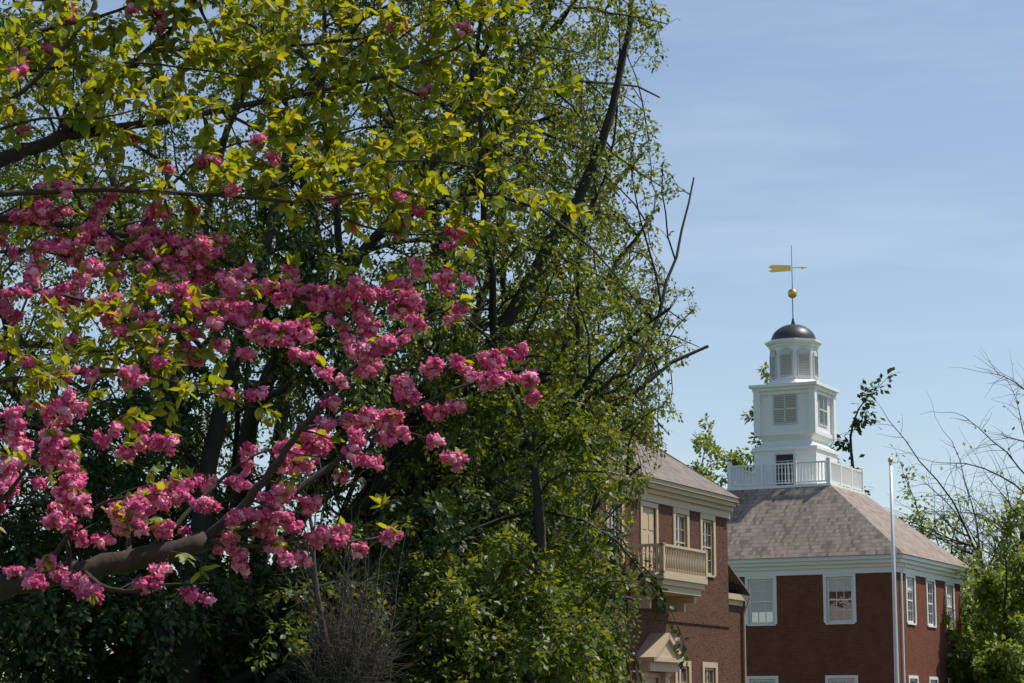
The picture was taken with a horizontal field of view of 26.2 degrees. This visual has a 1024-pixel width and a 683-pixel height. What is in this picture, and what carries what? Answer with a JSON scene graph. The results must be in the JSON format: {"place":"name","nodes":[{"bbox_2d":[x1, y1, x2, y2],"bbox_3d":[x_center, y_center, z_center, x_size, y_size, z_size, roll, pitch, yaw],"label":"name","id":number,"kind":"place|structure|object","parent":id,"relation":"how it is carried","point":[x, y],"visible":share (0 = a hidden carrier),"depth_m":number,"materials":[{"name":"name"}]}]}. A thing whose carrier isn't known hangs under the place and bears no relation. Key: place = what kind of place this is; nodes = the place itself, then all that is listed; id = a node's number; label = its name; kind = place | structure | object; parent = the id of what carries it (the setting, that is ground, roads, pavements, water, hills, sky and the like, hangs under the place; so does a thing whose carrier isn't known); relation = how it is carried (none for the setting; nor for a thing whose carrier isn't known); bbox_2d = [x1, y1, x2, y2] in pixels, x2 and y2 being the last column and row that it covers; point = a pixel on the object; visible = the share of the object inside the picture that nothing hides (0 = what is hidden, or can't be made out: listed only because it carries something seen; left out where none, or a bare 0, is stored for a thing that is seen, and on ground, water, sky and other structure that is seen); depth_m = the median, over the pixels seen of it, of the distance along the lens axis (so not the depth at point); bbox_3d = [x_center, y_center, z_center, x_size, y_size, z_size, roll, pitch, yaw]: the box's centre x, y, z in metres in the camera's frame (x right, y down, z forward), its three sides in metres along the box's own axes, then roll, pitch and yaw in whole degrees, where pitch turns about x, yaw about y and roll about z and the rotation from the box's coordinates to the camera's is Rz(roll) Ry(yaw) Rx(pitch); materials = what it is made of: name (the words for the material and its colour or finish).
{"place":"outdoors","nodes":[
{"label":"outdoors","id":0,"kind":"place"},
{"bbox_2d":[0,536,116,682],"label":"tree","id":1,"kind":"object","parent":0,"point":[43,659],"depth_m":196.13,"materials":[{"name":"green plant"}]},
{"bbox_2d":[58,506,211,682],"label":"tree","id":2,"kind":"object","parent":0,"point":[116,644],"depth_m":167.23,"materials":[{"name":"plant"}]},
{"bbox_2d":[135,475,349,599],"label":"tree","id":3,"kind":"object","parent":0,"point":[249,540],"depth_m":184.74,"materials":[{"name":"plant"}]},
{"bbox_2d":[0,0,593,605],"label":"cherry tree","id":4,"kind":"object","parent":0,"point":[264,52],"depth_m":12.97,"materials":[{"name":"green plant"}]},
{"bbox_2d":[0,2,542,606],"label":"blossoms","id":5,"kind":"object","parent":4,"relation":"attached to","point":[82,280],"visible":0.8,"depth_m":12.30,"materials":[{"name":"pink plant"}]},
{"bbox_2d":[0,0,688,682],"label":"understory tree","id":6,"kind":"object","parent":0,"point":[32,664],"depth_m":34.32,"materials":[{"name":"plant"}]},
{"bbox_2d":[0,0,708,682],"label":"elm tree","id":7,"kind":"object","parent":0,"point":[564,326],"depth_m":38.35,"materials":[{"name":"green plant"}]},
{"bbox_2d":[117,247,630,682],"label":"understory tree","id":8,"kind":"object","parent":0,"point":[260,583],"depth_m":36.61,"materials":[{"name":"plant"}]},
{"bbox_2d":[244,294,650,682],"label":"understory tree","id":9,"kind":"object","parent":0,"point":[463,623],"depth_m":32.72,"materials":[{"name":"green plant"}]},
{"bbox_2d":[0,0,1023,682],"label":"sky","id":10,"kind":"structure","parent":0,"point":[881,142],"materials":[{"name":"blue"}]},
{"bbox_2d":[729,605,741,682],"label":"lean-to brick walls","id":11,"kind":"structure","parent":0,"point":[735,643],"depth_m":84.39,"materials":[{"name":"red brick"}]},
{"bbox_2d":[829,424,851,462],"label":"tree","id":12,"kind":"object","parent":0,"point":[838,439],"depth_m":174.29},
{"bbox_2d":[739,572,961,682],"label":"court house brick walls","id":13,"kind":"structure","parent":0,"point":[800,642],"depth_m":96.60,"materials":[{"name":"red brick"}]},
{"bbox_2d":[727,485,970,568],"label":"roof","id":14,"kind":"structure","parent":13,"relation":"on","point":[813,521],"depth_m":98.70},
{"bbox_2d":[727,338,864,494],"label":"cupola","id":15,"kind":"object","parent":14,"relation":"on","point":[807,439],"visible":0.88,"depth_m":102.36,"materials":[{"name":"white paint"}]},
{"bbox_2d":[771,317,815,339],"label":"dome","id":16,"kind":"structure","parent":15,"relation":"on","point":[792,330],"depth_m":103.59,"materials":[{"name":"metal"}]},
{"bbox_2d":[791,245,792,316],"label":"weather vane pole","id":17,"kind":"object","parent":16,"relation":"on","point":[792,281],"visible":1,"depth_m":104.78,"materials":[{"name":"black metal"}]},
{"bbox_2d":[768,265,806,297],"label":"weather vane","id":18,"kind":"object","parent":17,"relation":"attached to","point":[792,293],"visible":1,"depth_m":104.94,"materials":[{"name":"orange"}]},
{"bbox_2d":[769,347,827,485],"bbox_3d":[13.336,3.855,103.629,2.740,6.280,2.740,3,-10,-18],"label":"cupola windows","id":19,"kind":"structure","parent":15,"relation":"on","point":[783,458],"depth_m":102.05,"materials":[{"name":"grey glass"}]},
{"bbox_2d":[830,367,971,601],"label":"dark tree","id":20,"kind":"object","parent":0,"point":[848,447],"depth_m":143.56,"materials":[{"name":"green plant"}]},
{"bbox_2d":[898,506,921,526],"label":"tree","id":21,"kind":"object","parent":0,"point":[914,519],"depth_m":187.01,"materials":[{"name":"green plant"}]},
{"bbox_2d":[890,444,968,616],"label":"pale tree","id":22,"kind":"object","parent":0,"point":[948,531],"depth_m":134.21,"materials":[{"name":"green plant"}]},
{"bbox_2d":[923,483,1023,647],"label":"pale tree","id":23,"kind":"object","parent":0,"point":[978,627],"depth_m":110.31,"materials":[{"name":"green plant"}]},
{"bbox_2d":[939,481,1023,682],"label":"pale tree","id":24,"kind":"object","parent":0,"point":[988,653],"depth_m":101.28,"materials":[{"name":"green plant"}]},
{"bbox_2d":[953,515,1015,579],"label":"tree","id":25,"kind":"object","parent":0,"point":[969,551],"depth_m":196.49,"materials":[{"name":"green plant"}]},
{"bbox_2d":[966,554,1010,617],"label":"pale tree","id":26,"kind":"object","parent":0,"point":[992,565],"depth_m":121.81,"materials":[{"name":"green plant"}]},
{"label":"ground","id":27,"kind":"structure","parent":0,"visible":0},
{"bbox_2d":[239,383,436,682],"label":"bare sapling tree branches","id":28,"kind":"object","parent":27,"relation":"on","point":[344,667],"visible":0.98,"depth_m":30.44,"materials":[{"name":"grey plant"}]},
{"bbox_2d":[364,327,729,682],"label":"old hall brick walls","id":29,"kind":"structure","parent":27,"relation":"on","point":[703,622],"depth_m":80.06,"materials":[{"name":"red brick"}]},
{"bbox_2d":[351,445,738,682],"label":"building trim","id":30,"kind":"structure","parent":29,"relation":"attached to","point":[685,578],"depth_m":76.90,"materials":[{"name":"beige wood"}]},
{"bbox_2d":[576,496,711,682],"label":"windows","id":31,"kind":"structure","parent":30,"relation":"in","point":[682,545],"depth_m":79.83,"materials":[{"name":"grey glass"}]},
{"bbox_2d":[515,408,739,500],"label":"roof","id":32,"kind":"structure","parent":29,"relation":"on","point":[670,469],"depth_m":81.66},
{"bbox_2d":[728,563,751,596],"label":"lean to roof","id":33,"kind":"object","parent":29,"relation":"attached to","point":[736,585],"visible":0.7,"depth_m":84.92,"materials":[{"name":"brown"}]},
{"bbox_2d":[687,413,726,481],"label":"pale tree","id":34,"kind":"object","parent":27,"relation":"on","point":[697,467],"depth_m":130.55,"materials":[{"name":"green plant"}]},
{"bbox_2d":[694,360,769,486],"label":"pale tree","id":35,"kind":"object","parent":27,"relation":"on","point":[730,456],"depth_m":120.30,"materials":[{"name":"green plant"}]},
{"bbox_2d":[729,593,750,682],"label":"gutter downspout","id":36,"kind":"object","parent":27,"relation":"on","point":[736,599],"visible":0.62,"depth_m":84.85,"materials":[{"name":"beige metal"}]},
{"bbox_2d":[728,554,970,682],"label":"building trim","id":37,"kind":"structure","parent":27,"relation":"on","point":[827,567],"depth_m":97.04,"materials":[{"name":"white wood"}]},
{"bbox_2d":[751,584,950,682],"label":"window panes","id":38,"kind":"structure","parent":37,"relation":"in","point":[838,609],"depth_m":96.35,"materials":[{"name":"grey glass"}]},
{"bbox_2d":[751,579,950,682],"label":"window blinds","id":39,"kind":"object","parent":37,"relation":"attached to","point":[759,586],"visible":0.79,"depth_m":97.81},
{"bbox_2d":[868,352,1023,618],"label":"bare tree","id":40,"kind":"object","parent":27,"relation":"on","point":[957,542],"depth_m":125.19,"materials":[{"name":"brown plant"}]},
{"label":"road","id":41,"kind":"structure","parent":0,"visible":0},
{"bbox_2d":[889,462,899,682],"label":"flagpole","id":42,"kind":"object","parent":41,"relation":"on","point":[895,643],"visible":1,"depth_m":88.54,"materials":[{"name":"white metal"}]}
]}

